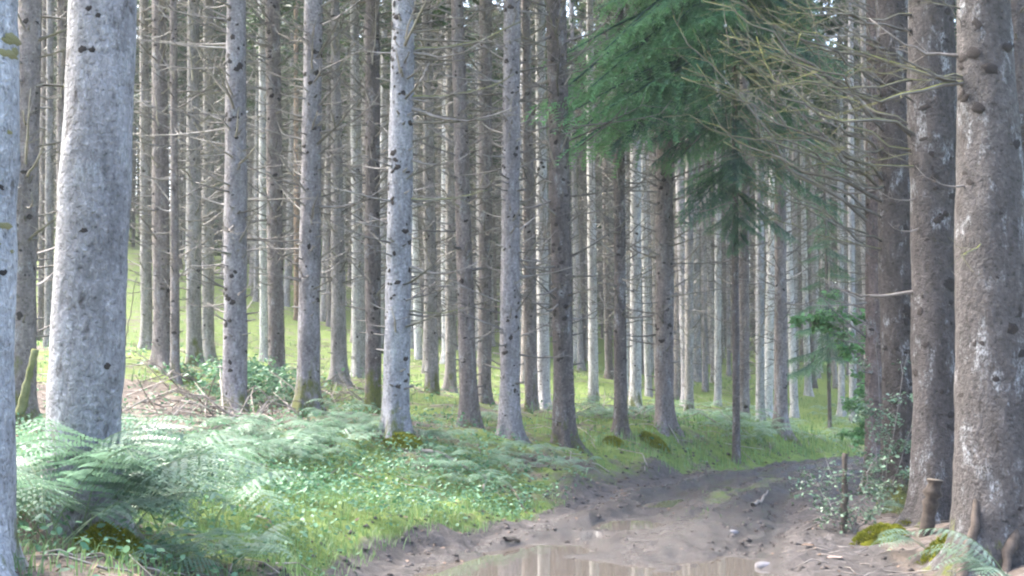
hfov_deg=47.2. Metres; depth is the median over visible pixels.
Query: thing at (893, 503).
fern
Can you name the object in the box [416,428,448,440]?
fern
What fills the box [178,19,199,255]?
spruce tree
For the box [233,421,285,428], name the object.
fern
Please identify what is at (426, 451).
stick
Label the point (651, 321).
spruce tree
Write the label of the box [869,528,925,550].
fern
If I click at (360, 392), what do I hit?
fern
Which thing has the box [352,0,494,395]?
spruce tree
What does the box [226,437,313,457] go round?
fern
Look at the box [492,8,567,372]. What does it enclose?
spruce tree
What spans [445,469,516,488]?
fern
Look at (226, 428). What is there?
fern
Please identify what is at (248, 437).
fern
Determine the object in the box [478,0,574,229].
spruce tree
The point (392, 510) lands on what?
grass
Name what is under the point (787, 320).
spruce tree
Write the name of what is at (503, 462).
fern
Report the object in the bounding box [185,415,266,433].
fern
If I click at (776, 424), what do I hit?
fern
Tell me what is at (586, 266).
spruce tree
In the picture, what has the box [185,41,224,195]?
spruce tree
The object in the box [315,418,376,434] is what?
fern
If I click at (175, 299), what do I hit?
spruce tree
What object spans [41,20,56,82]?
spruce tree
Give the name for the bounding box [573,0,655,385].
spruce tree
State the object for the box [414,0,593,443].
spruce tree
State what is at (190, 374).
leafy shrub
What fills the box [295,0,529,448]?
spruce tree
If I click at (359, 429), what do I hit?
fern
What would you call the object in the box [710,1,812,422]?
spruce tree
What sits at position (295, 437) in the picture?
fern
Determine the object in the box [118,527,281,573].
fern
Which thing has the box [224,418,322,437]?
fern
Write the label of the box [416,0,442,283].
spruce tree
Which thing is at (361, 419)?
fern
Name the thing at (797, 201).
spruce tree
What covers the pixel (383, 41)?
spruce tree
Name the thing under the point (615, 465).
verge grass
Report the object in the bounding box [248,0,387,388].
spruce tree
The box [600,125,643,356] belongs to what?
spruce tree
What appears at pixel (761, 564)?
stone
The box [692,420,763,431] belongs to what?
fern
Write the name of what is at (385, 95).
spruce tree
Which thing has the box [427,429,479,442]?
fern
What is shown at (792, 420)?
fern
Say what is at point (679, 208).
spruce tree
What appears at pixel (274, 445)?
fern
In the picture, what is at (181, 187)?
spruce tree
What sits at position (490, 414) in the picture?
fern
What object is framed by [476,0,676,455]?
spruce tree
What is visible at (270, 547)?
fern
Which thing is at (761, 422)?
fern
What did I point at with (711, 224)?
spruce tree
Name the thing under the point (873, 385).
spruce tree
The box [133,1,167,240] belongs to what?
spruce tree
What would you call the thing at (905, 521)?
moss cushion
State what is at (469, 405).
spruce tree
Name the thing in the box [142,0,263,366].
spruce tree
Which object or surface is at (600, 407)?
fern
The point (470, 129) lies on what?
spruce tree
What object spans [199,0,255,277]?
spruce tree
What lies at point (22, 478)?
fern
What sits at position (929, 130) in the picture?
spruce tree
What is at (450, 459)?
fern
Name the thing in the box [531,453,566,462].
fern
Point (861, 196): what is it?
spruce tree
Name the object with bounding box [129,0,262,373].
spruce tree
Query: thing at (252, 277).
spruce tree
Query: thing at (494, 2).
sky
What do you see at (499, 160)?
spruce tree
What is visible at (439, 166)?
spruce tree
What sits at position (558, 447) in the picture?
fern
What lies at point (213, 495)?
fern
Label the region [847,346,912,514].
leafy sapling
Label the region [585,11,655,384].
spruce tree
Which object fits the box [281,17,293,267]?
spruce tree
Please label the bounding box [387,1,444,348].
spruce tree
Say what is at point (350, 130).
spruce tree
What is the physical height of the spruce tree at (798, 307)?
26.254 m
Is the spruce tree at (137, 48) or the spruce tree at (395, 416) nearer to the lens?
the spruce tree at (395, 416)
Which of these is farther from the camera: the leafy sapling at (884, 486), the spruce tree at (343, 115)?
the spruce tree at (343, 115)
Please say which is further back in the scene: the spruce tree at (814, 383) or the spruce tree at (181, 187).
the spruce tree at (181, 187)
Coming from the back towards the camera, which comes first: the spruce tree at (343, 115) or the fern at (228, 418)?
the spruce tree at (343, 115)
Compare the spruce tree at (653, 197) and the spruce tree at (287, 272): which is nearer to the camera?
the spruce tree at (653, 197)
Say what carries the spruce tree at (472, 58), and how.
on the ground at (658, 549)
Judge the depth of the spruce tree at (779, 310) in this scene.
24.76 m
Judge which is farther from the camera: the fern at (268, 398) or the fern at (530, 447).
the fern at (268, 398)
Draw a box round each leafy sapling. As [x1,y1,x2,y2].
[788,444,903,533]
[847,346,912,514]
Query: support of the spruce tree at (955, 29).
on the ground at (658, 549)
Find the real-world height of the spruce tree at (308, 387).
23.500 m
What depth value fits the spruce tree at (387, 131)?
51.87 m
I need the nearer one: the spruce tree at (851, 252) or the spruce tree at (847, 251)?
the spruce tree at (851, 252)
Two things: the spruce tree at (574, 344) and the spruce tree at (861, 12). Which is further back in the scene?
the spruce tree at (574, 344)
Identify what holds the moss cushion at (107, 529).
on the ground at (658, 549)
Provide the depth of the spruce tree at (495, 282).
78.20 m
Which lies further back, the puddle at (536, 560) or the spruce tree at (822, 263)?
the spruce tree at (822, 263)
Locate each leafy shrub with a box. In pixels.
[148,350,211,381]
[788,268,865,451]
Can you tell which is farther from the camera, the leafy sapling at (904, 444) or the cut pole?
the leafy sapling at (904, 444)
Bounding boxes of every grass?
[13,290,864,575]
[451,421,784,523]
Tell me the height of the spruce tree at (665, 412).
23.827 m
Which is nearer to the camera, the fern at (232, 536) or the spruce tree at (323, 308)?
the fern at (232, 536)
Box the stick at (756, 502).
[751,490,768,505]
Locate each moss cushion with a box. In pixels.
[71,521,148,565]
[380,431,424,451]
[601,435,626,447]
[641,430,671,453]
[850,521,909,545]
[897,519,911,524]
[913,532,947,564]
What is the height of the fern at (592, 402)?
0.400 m
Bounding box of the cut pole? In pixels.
[918,478,943,537]
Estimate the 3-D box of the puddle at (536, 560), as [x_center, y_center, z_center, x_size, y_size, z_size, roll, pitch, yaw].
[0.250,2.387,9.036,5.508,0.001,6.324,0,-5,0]
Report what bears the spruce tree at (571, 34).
on the ground at (658, 549)
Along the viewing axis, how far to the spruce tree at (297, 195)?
55.51 m
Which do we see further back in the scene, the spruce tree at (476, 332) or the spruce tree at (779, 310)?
the spruce tree at (476, 332)
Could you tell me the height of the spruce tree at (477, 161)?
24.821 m
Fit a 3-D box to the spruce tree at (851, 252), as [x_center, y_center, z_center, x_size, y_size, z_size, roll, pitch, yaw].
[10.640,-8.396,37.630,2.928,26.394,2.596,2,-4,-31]
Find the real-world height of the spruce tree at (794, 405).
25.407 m
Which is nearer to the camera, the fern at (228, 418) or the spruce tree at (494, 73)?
the fern at (228, 418)
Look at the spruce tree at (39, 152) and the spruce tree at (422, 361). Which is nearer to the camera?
the spruce tree at (422, 361)
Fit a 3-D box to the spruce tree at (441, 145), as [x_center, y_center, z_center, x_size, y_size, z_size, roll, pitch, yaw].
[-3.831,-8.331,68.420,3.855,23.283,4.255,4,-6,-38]
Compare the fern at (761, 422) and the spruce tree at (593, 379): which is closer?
the fern at (761, 422)
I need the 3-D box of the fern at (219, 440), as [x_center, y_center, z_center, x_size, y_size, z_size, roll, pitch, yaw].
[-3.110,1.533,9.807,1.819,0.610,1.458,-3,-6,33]
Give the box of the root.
[500,484,524,508]
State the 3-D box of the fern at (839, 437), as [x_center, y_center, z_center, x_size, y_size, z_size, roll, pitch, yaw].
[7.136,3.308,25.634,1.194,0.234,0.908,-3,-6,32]
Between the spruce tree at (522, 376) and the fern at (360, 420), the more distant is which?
the spruce tree at (522, 376)
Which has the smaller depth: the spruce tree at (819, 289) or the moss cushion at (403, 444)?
the moss cushion at (403, 444)
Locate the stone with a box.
[755,561,769,567]
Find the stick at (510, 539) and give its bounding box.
[502,537,519,541]
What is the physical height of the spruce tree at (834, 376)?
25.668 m
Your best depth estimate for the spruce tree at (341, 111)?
64.12 m
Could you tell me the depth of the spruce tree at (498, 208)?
60.80 m
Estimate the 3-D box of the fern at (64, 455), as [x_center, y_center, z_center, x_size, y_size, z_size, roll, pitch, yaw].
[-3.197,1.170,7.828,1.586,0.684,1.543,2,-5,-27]
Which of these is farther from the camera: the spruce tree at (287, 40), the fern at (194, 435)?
the spruce tree at (287, 40)
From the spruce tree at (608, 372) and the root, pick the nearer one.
the root
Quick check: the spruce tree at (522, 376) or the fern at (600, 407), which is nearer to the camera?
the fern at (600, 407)
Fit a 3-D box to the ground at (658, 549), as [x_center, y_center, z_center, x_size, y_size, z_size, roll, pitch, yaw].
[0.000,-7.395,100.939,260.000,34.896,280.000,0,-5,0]
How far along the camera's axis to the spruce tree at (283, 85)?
65.57 m
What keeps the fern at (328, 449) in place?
on the ground at (658, 549)
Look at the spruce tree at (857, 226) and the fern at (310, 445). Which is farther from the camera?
the spruce tree at (857, 226)
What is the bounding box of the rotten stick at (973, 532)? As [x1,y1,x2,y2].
[956,498,979,575]
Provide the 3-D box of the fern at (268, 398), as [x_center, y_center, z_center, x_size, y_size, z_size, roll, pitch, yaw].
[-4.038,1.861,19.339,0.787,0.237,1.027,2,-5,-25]
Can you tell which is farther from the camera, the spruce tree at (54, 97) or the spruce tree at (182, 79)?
the spruce tree at (182, 79)
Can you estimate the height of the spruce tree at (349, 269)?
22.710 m
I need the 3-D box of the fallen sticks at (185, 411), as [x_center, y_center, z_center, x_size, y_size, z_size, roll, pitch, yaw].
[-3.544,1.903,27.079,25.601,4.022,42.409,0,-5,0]
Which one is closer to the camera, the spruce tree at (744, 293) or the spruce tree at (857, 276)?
the spruce tree at (744, 293)
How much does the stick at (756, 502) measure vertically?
0.122 m
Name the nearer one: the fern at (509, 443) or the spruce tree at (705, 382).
the fern at (509, 443)
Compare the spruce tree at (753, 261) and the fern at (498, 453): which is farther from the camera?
the spruce tree at (753, 261)
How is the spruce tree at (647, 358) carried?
on the ground at (658, 549)
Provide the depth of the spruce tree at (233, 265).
17.82 m
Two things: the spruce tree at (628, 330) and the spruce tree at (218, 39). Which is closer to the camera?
the spruce tree at (628, 330)
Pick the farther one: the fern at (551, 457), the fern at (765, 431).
the fern at (765, 431)
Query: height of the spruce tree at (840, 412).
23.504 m
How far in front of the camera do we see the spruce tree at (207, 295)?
30.17 m
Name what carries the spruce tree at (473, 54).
on the ground at (658, 549)
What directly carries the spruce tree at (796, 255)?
on the ground at (658, 549)
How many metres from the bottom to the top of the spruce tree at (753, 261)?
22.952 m
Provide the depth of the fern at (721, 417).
23.64 m
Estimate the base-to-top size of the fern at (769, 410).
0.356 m
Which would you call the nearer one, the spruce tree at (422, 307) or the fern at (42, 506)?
the fern at (42, 506)
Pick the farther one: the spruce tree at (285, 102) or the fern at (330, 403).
the spruce tree at (285, 102)
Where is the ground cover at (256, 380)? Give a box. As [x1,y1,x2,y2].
[16,339,866,575]
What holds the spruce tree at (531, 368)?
on the ground at (658, 549)
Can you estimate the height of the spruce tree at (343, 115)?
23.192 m
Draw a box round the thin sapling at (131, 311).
[126,277,136,344]
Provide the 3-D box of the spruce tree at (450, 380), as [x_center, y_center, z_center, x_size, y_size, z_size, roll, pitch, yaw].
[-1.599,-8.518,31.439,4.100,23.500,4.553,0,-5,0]
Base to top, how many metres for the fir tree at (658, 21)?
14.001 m
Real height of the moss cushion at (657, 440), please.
0.419 m
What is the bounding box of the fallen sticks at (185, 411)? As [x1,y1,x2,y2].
[18,327,1006,575]
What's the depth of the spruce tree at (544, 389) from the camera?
28.04 m
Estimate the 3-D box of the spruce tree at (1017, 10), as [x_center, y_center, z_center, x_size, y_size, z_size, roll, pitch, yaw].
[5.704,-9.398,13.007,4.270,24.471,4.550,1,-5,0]
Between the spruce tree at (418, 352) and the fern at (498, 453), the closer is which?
the fern at (498, 453)
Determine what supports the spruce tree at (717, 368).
on the ground at (658, 549)
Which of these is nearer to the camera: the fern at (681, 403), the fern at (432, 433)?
the fern at (432, 433)
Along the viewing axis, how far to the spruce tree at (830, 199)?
68.79 m
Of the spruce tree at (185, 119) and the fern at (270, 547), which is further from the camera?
the spruce tree at (185, 119)
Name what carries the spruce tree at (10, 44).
on the ground at (658, 549)
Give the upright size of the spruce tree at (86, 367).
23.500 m
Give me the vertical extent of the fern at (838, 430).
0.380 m
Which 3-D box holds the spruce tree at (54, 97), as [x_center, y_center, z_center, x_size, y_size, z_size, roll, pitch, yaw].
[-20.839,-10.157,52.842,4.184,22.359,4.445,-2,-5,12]
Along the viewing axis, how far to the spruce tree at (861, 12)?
31.16 m
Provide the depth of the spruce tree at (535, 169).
76.03 m
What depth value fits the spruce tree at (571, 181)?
79.45 m
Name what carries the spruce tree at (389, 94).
on the ground at (658, 549)
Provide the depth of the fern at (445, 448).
15.69 m
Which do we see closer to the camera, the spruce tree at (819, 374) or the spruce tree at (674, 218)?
the spruce tree at (819, 374)
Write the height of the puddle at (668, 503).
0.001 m
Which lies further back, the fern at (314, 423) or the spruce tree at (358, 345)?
the spruce tree at (358, 345)
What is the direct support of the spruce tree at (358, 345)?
on the ground at (658, 549)
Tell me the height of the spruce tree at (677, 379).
25.505 m
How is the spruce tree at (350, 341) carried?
on the ground at (658, 549)
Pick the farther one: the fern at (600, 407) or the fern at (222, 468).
the fern at (600, 407)
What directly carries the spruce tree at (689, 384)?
on the ground at (658, 549)
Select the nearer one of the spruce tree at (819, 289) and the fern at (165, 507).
the fern at (165, 507)
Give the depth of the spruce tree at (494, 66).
55.06 m
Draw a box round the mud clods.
[233,429,923,575]
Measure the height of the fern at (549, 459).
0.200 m
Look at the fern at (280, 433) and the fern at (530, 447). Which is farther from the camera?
the fern at (530, 447)
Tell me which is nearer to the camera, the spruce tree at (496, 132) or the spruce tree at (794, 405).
the spruce tree at (794, 405)
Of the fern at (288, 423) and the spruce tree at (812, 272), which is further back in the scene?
the spruce tree at (812, 272)
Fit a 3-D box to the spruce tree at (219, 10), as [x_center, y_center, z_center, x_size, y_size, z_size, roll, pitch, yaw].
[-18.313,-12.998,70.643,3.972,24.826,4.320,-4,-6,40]
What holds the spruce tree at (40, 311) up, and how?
on the ground at (658, 549)
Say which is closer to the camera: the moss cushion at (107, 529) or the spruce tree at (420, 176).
the moss cushion at (107, 529)
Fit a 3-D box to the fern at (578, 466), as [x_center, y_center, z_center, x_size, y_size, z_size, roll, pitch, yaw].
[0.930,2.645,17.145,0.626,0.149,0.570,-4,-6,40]
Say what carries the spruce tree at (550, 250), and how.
on the ground at (658, 549)
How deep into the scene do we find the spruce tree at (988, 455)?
9.53 m
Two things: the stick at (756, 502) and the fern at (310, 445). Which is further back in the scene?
the stick at (756, 502)
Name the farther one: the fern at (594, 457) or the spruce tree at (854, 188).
the spruce tree at (854, 188)
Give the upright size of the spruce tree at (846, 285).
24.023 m
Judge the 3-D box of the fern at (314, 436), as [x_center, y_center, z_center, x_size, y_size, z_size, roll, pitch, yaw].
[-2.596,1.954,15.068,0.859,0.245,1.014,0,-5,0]
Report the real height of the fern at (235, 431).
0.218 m
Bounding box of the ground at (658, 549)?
[16,213,1023,575]
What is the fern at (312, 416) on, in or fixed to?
on the ground at (658, 549)
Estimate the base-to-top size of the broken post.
0.905 m
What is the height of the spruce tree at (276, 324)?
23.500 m
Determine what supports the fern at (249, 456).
on the ground at (658, 549)
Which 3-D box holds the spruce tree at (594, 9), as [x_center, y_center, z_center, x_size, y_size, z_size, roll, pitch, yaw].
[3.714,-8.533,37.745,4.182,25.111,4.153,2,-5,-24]
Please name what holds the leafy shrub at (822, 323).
on the ground at (658, 549)
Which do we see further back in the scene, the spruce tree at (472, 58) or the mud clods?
the spruce tree at (472, 58)
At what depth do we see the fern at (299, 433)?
14.55 m
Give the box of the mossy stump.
[15,349,38,415]
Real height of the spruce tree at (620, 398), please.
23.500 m
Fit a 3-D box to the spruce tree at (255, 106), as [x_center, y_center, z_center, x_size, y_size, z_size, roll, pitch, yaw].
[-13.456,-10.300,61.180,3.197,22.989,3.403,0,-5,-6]
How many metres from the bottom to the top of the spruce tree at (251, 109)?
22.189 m
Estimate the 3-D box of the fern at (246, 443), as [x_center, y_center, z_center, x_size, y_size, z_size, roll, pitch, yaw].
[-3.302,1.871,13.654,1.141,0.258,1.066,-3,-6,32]
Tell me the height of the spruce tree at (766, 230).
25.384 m
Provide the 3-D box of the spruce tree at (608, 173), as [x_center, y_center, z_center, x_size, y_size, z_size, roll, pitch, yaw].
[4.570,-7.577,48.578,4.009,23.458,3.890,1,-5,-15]
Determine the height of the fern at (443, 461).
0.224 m
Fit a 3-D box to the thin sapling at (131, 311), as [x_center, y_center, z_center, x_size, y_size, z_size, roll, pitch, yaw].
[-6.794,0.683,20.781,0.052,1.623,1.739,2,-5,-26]
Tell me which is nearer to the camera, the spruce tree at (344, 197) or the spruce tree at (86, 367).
the spruce tree at (86, 367)
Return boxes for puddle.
[413,545,775,575]
[586,520,667,529]
[642,499,687,507]
[708,486,749,488]
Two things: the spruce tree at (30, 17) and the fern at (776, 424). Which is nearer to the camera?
the spruce tree at (30, 17)
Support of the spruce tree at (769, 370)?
on the ground at (658, 549)
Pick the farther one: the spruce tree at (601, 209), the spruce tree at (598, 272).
the spruce tree at (601, 209)
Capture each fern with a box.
[16,414,277,512]
[16,415,223,533]
[16,417,206,488]
[16,442,198,550]
[16,453,278,535]
[17,419,155,513]
[17,440,190,531]
[27,484,236,530]
[28,435,293,532]
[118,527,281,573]
[127,436,233,453]
[128,448,299,511]
[130,429,221,445]
[141,434,262,489]
[144,455,314,526]
[161,435,264,461]
[162,427,251,452]
[164,521,311,575]
[169,422,270,441]
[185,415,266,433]
[197,439,267,448]
[198,414,279,434]
[200,427,262,441]
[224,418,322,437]
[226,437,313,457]
[231,428,346,456]
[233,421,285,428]
[235,430,315,450]
[244,439,312,455]
[248,394,290,406]
[250,438,334,461]
[258,426,333,441]
[263,446,347,466]
[264,417,347,434]
[269,434,328,445]
[273,432,335,442]
[283,411,332,422]
[294,424,375,441]
[300,404,376,420]
[302,429,392,455]
[304,398,377,413]
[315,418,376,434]
[323,412,382,423]
[325,421,384,434]
[331,416,377,428]
[332,411,379,423]
[341,390,364,398]
[389,470,465,483]
[406,459,480,472]
[413,428,458,444]
[414,453,464,468]
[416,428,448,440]
[420,439,484,455]
[426,449,474,461]
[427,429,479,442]
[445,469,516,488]
[451,405,498,421]
[458,462,500,469]
[466,454,531,473]
[468,448,522,457]
[484,440,529,449]
[485,456,530,470]
[492,451,535,460]
[499,441,553,454]
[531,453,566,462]
[531,456,584,468]
[532,443,574,453]
[544,395,607,412]
[562,465,600,474]
[572,456,602,464]
[577,408,636,420]
[586,404,632,418]
[629,405,654,418]
[647,399,696,406]
[675,409,699,416]
[680,400,725,409]
[681,409,755,424]
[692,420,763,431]
[708,408,777,419]
[720,426,804,444]
[722,425,774,441]
[725,421,780,436]
[743,415,785,424]
[751,423,798,429]
[763,419,809,429]
[796,429,835,441]
[809,403,837,410]
[826,415,853,421]
[827,427,852,433]
[827,433,854,443]
[834,416,864,424]
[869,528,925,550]
[870,500,903,514]
[907,528,1009,575]
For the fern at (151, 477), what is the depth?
7.30 m
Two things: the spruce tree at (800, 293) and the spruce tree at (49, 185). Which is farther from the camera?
the spruce tree at (800, 293)
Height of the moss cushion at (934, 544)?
0.307 m
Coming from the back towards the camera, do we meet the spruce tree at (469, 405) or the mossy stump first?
the spruce tree at (469, 405)
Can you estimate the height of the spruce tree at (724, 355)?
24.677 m
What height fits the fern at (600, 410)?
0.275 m
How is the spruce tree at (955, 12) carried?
on the ground at (658, 549)
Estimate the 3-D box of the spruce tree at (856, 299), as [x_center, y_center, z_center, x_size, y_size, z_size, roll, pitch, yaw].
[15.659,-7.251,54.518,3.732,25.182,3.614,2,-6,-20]
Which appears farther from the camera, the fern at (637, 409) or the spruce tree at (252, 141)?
the spruce tree at (252, 141)
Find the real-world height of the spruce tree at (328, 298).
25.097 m
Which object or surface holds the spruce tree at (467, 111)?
on the ground at (658, 549)
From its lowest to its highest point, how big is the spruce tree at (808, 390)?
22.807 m
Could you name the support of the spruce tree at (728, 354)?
on the ground at (658, 549)
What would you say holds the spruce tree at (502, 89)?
on the ground at (658, 549)
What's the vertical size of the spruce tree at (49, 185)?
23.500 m
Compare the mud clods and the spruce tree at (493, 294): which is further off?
the spruce tree at (493, 294)
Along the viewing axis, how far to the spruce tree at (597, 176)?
66.21 m
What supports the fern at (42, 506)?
on the ground at (658, 549)
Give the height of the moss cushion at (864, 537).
0.267 m
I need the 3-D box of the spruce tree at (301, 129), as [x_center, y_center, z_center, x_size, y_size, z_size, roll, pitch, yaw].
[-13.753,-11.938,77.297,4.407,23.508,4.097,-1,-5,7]
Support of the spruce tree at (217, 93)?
on the ground at (658, 549)
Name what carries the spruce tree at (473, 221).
on the ground at (658, 549)
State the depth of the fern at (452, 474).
14.22 m
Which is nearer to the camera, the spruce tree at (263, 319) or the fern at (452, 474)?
the fern at (452, 474)
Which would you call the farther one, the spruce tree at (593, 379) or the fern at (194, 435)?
the spruce tree at (593, 379)
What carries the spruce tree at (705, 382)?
on the ground at (658, 549)
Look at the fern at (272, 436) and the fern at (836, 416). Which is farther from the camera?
the fern at (836, 416)
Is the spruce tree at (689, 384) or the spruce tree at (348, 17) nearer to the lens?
the spruce tree at (689, 384)
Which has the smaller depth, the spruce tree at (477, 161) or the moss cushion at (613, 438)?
the moss cushion at (613, 438)
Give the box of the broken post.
[840,453,847,532]
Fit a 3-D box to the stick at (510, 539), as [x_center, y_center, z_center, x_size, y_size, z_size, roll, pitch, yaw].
[-0.001,2.558,11.936,0.193,0.064,0.061,2,-5,-18]
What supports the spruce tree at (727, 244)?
on the ground at (658, 549)
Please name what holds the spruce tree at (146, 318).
on the ground at (658, 549)
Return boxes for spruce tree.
[0,0,28,575]
[14,0,150,430]
[35,0,155,548]
[36,0,66,346]
[37,0,56,340]
[37,0,67,265]
[37,0,67,276]
[37,1,67,258]
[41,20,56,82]
[127,0,201,349]
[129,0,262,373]
[130,0,199,384]
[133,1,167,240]
[134,0,183,175]
[136,0,330,417]
[137,0,187,225]
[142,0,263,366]
[149,0,265,362]
[150,0,224,268]
[167,0,216,272]
[167,0,217,233]
[177,8,223,261]
[177,23,225,225]
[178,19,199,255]
[179,0,226,264]
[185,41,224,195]
[189,0,354,387]
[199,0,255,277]
[200,13,226,218]
[205,0,391,417]
[215,0,303,361]
[221,1,282,301]
[225,0,283,285]
[246,0,288,296]
[246,6,254,263]
[246,17,280,244]
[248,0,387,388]
[251,15,300,252]
[257,3,325,306]
[280,0,326,320]
[281,0,417,378]
[281,2,326,221]
[281,5,347,231]
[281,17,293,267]
[281,17,301,280]
[282,1,326,257]
[289,3,362,321]
[290,0,361,327]
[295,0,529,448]
[302,0,446,414]
[321,0,350,255]
[322,0,421,326]
[323,4,360,265]
[326,0,388,250]
[327,26,363,342]
[341,4,388,249]
[341,8,351,304]
[343,2,417,353]
[346,7,351,284]
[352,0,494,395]
[360,1,421,337]
[369,0,524,428]
[380,0,435,229]
[380,1,442,359]
[386,0,503,392]
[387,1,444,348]
[412,3,445,373]
[413,20,500,363]
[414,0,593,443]
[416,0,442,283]
[416,5,442,284]
[417,2,473,339]
[417,37,442,326]
[418,6,477,349]
[419,17,474,335]
[420,0,528,404]
[420,1,474,310]
[433,47,476,283]
[463,2,502,366]
[464,4,499,311]
[465,0,599,411]
[466,2,497,308]
[466,4,502,350]
[467,0,501,313]
[467,0,550,384]
[468,3,502,345]
[469,48,475,313]
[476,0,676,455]
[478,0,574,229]
[478,1,575,310]
[492,0,599,409]
[492,7,533,294]
[492,8,503,351]
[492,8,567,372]
[492,9,548,215]
[492,11,575,313]
[492,14,500,325]
[493,0,503,301]
[531,77,548,292]
[534,0,597,370]
[534,8,571,335]
[546,2,578,339]
[546,4,602,362]
[566,0,672,439]
[566,3,578,246]
[567,0,629,370]
[567,0,641,403]
[568,7,613,360]
[569,0,613,379]
[569,1,587,365]
[570,14,613,314]
[570,17,611,324]
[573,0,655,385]
[575,0,755,437]
[576,0,651,322]
[577,0,682,410]
[579,0,654,397]
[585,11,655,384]
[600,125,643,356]
[626,5,655,336]
[626,7,655,397]
[627,152,653,373]
[629,141,651,374]
[642,22,739,414]
[642,68,719,406]
[647,52,707,399]
[655,0,881,495]
[670,0,912,513]
[673,100,722,382]
[673,167,675,278]
[683,83,755,382]
[683,110,714,391]
[694,1,769,406]
[699,89,729,338]
[699,107,723,363]
[702,0,792,421]
[704,98,755,374]
[708,23,764,378]
[709,81,751,374]
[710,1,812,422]
[711,29,768,405]
[713,220,731,362]
[714,0,956,527]
[714,214,730,358]
[723,78,755,347]
[727,25,827,418]
[728,0,844,445]
[738,61,765,359]
[739,60,773,388]
[743,0,1023,575]
[752,143,809,385]
[764,0,840,417]
[767,14,819,397]
[767,20,819,329]
[768,0,827,396]
[785,0,864,416]
[789,1,847,378]
[789,11,834,387]
[790,180,810,369]
[795,0,865,366]
[797,0,847,388]
[797,33,843,380]
[798,97,834,372]
[798,181,809,362]
[805,105,863,387]
[808,0,847,375]
[813,0,866,368]
[817,112,835,359]
[823,0,864,422]
[827,16,857,375]
[829,43,860,320]
[832,89,862,340]
[842,15,864,334]
[846,163,864,367]
[892,0,1023,318]
[954,0,956,48]
[954,20,956,49]
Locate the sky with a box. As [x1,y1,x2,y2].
[136,0,954,307]
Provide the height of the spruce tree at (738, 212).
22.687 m
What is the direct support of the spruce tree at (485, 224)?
on the ground at (658, 549)
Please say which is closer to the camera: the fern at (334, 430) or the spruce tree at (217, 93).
the fern at (334, 430)
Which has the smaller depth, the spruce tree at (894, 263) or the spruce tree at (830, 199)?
the spruce tree at (894, 263)
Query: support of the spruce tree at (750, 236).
on the ground at (658, 549)
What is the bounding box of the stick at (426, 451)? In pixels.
[420,448,486,478]
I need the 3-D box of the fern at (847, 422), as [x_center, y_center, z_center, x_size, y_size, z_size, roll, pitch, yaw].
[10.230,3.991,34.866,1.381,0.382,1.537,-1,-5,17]
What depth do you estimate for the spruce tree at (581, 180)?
60.53 m
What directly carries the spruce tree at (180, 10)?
on the ground at (658, 549)
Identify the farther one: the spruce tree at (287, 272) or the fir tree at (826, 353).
the spruce tree at (287, 272)
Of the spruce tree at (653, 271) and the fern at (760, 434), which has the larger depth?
the spruce tree at (653, 271)
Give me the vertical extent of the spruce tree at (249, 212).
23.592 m
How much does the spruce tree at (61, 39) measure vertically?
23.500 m
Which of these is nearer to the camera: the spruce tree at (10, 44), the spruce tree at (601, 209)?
the spruce tree at (10, 44)
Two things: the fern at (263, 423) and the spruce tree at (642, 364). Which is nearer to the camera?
the fern at (263, 423)
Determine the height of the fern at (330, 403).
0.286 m
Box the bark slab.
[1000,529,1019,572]
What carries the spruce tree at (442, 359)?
on the ground at (658, 549)
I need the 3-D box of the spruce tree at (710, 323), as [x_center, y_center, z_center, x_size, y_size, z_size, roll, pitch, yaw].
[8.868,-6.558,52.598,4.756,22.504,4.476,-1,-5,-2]
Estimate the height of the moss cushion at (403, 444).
0.290 m
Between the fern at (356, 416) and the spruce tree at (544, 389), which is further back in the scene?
the spruce tree at (544, 389)
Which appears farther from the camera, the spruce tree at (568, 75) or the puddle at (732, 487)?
the spruce tree at (568, 75)
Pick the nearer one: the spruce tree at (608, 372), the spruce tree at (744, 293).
the spruce tree at (744, 293)
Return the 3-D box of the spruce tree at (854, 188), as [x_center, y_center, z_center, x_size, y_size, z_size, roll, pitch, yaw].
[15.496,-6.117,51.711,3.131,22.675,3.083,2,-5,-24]
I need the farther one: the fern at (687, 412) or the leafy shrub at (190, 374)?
the fern at (687, 412)
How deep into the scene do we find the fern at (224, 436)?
14.01 m
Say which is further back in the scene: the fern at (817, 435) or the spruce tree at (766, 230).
the spruce tree at (766, 230)
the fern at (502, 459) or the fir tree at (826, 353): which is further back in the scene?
the fir tree at (826, 353)
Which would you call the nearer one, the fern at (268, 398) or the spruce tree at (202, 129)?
the fern at (268, 398)
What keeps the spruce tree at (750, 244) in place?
on the ground at (658, 549)
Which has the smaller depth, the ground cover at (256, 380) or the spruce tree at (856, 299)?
the ground cover at (256, 380)
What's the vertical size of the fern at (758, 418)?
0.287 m
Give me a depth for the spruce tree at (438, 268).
60.35 m
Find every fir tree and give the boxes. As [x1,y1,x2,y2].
[521,0,859,463]
[787,141,859,428]
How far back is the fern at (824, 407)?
41.49 m
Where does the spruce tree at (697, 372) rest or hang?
on the ground at (658, 549)
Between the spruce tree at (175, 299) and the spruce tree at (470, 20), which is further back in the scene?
the spruce tree at (470, 20)
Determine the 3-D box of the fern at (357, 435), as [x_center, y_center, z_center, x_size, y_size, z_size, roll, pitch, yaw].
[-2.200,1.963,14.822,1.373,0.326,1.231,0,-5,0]
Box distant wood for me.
[53,0,862,359]
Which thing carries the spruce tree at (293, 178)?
on the ground at (658, 549)
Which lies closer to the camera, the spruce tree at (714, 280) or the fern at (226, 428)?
the fern at (226, 428)

